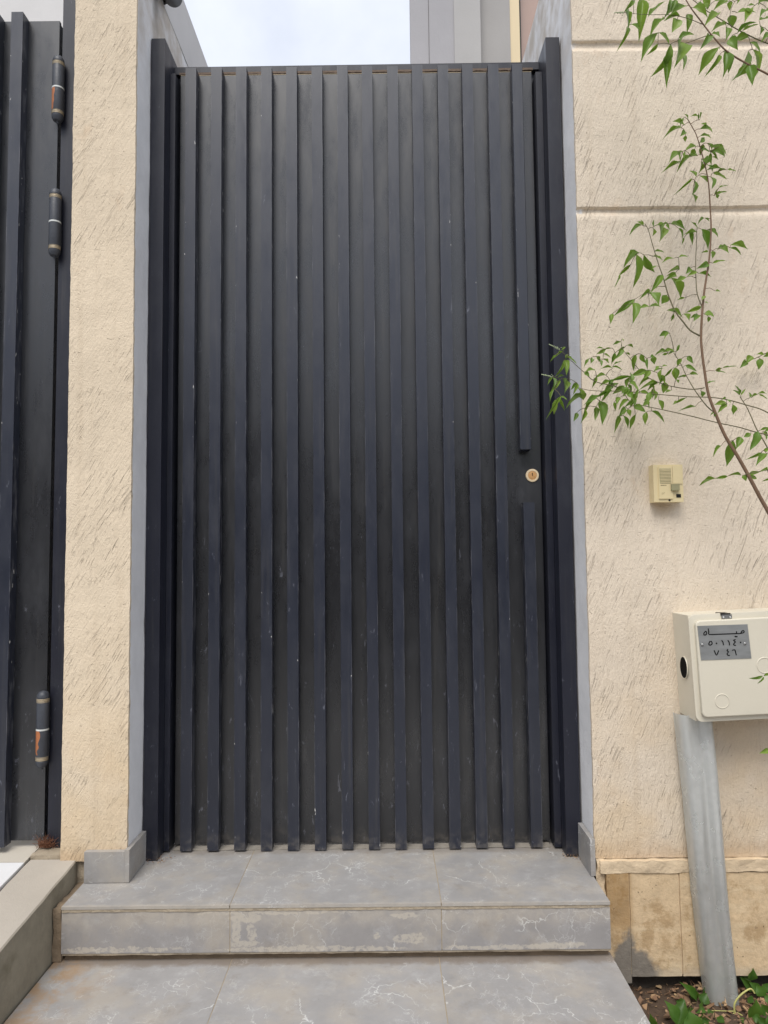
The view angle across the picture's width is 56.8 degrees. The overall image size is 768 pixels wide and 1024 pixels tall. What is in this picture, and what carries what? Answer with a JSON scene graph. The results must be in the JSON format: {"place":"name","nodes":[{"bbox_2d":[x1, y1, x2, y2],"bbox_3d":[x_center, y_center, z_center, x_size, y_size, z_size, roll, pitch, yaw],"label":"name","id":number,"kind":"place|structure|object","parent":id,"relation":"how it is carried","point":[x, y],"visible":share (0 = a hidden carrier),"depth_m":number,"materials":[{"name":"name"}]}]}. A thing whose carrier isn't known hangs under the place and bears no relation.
{"place":"outdoors","nodes":[
{"label":"outdoors","id":0,"kind":"place"},
{"bbox_2d":[184,0,409,66],"label":"sky","id":1,"kind":"structure","parent":0,"point":[229,33],"materials":[{"name":"white"}]},
{"bbox_2d":[4,840,649,1023],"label":"entrance steps","id":2,"kind":"structure","parent":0,"point":[469,932],"depth_m":2.00,"materials":[{"name":"grey stone"}]},
{"bbox_2d":[60,0,207,882],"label":"boundary wall","id":3,"kind":"structure","parent":2,"relation":"on","point":[103,836],"depth_m":2.27,"materials":[{"name":"beige paint"}]},
{"bbox_2d":[0,0,75,847],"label":"driveway gate","id":4,"kind":"structure","parent":3,"relation":"attached to","point":[36,98],"depth_m":2.33,"materials":[{"name":"black metal"}]},
{"bbox_2d":[163,0,181,7],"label":"security camera","id":5,"kind":"object","parent":3,"relation":"attached to","point":[174,3],"visible":1,"depth_m":2.61,"materials":[{"name":"black plastic"}]},
{"bbox_2d":[143,37,580,860],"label":"pedestrian gate","id":6,"kind":"structure","parent":2,"relation":"on","point":[359,613],"depth_m":2.47,"materials":[{"name":"black metal"}]},
{"bbox_2d":[630,982,767,1023],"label":"soil bed","id":7,"kind":"object","parent":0,"point":[659,1009],"visible":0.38,"depth_m":2.09,"materials":[{"name":"brown soil"}]},
{"bbox_2d":[541,11,767,753],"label":"young tree","id":8,"kind":"object","parent":7,"relation":"on","point":[730,450],"visible":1,"depth_m":2.11,"materials":[{"name":"green plant"}]},
{"bbox_2d":[617,0,767,87],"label":"tree branch","id":9,"kind":"object","parent":8,"relation":"attached to","point":[746,67],"visible":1,"depth_m":2.01,"materials":[{"name":"green plant"}]},
{"bbox_2d":[629,980,767,1023],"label":"bark chips","id":10,"kind":"object","parent":7,"relation":"on","point":[688,1002],"visible":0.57,"depth_m":2.07,"materials":[{"name":"brown wood"}]},
{"bbox_2d":[673,712,738,1008],"bbox_3d":[0.968,1.032,2.125,0.156,0.844,0.064,-1,-4,0],"label":"conduit cover","id":11,"kind":"object","parent":7,"relation":"on","point":[695,742],"visible":0.98,"depth_m":2.11,"materials":[{"name":"metal"}]},
{"bbox_2d":[649,969,767,1023],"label":"weed","id":12,"kind":"object","parent":7,"relation":"on","point":[678,1012],"visible":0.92,"depth_m":2.00,"materials":[{"name":"green plant"}]},
{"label":"yard floor","id":13,"kind":"structure","parent":0,"visible":0},
{"bbox_2d":[0,0,62,26],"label":"neighbour house","id":14,"kind":"structure","parent":13,"relation":"on","point":[41,10],"depth_m":4.26,"materials":[{"name":"white paint"}]},
{"bbox_2d":[409,0,538,63],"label":"house","id":15,"kind":"structure","parent":13,"relation":"on","point":[469,31],"depth_m":5.98,"materials":[{"name":"grey paint"}]},
{"bbox_2d":[509,0,538,61],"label":"window","id":16,"kind":"structure","parent":15,"relation":"in","point":[522,12],"depth_m":6.14,"materials":[{"name":"brown glass"}]},
{"label":"street","id":17,"kind":"structure","parent":0,"visible":0},
{"bbox_2d":[0,847,83,1023],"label":"driveway kerb","id":18,"kind":"structure","parent":17,"relation":"on","point":[40,888],"depth_m":1.96,"materials":[{"name":"concrete"}]},
{"bbox_2d":[33,833,58,848],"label":"dry grass","id":19,"kind":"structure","parent":18,"relation":"on","point":[44,843],"depth_m":2.23,"materials":[{"name":"brown plant"}]},
{"bbox_2d":[522,0,767,987],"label":"street wall","id":20,"kind":"structure","parent":17,"relation":"on","point":[644,568],"depth_m":2.25,"materials":[{"name":"paint"}]},
{"bbox_2d":[649,465,683,502],"bbox_3d":[0.882,-0.088,2.219,0.091,0.116,0.048,-1,-4,0],"label":"intercom","id":21,"kind":"object","parent":20,"relation":"attached to","point":[665,483],"visible":1,"depth_m":2.20,"materials":[{"name":"beige plastic"}]},
{"bbox_2d":[672,608,767,721],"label":"water meter box","id":22,"kind":"object","parent":20,"relation":"attached to","point":[721,657],"visible":0.99,"depth_m":2.08,"materials":[{"name":"beige plastic"}]},
{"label":"drive base","id":23,"kind":"structure","parent":0,"visible":0},
{"bbox_2d":[0,837,47,890],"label":"driveway floor","id":24,"kind":"structure","parent":23,"relation":"on","point":[15,855],"depth_m":2.19,"materials":[{"name":"grey concrete"}]}
]}

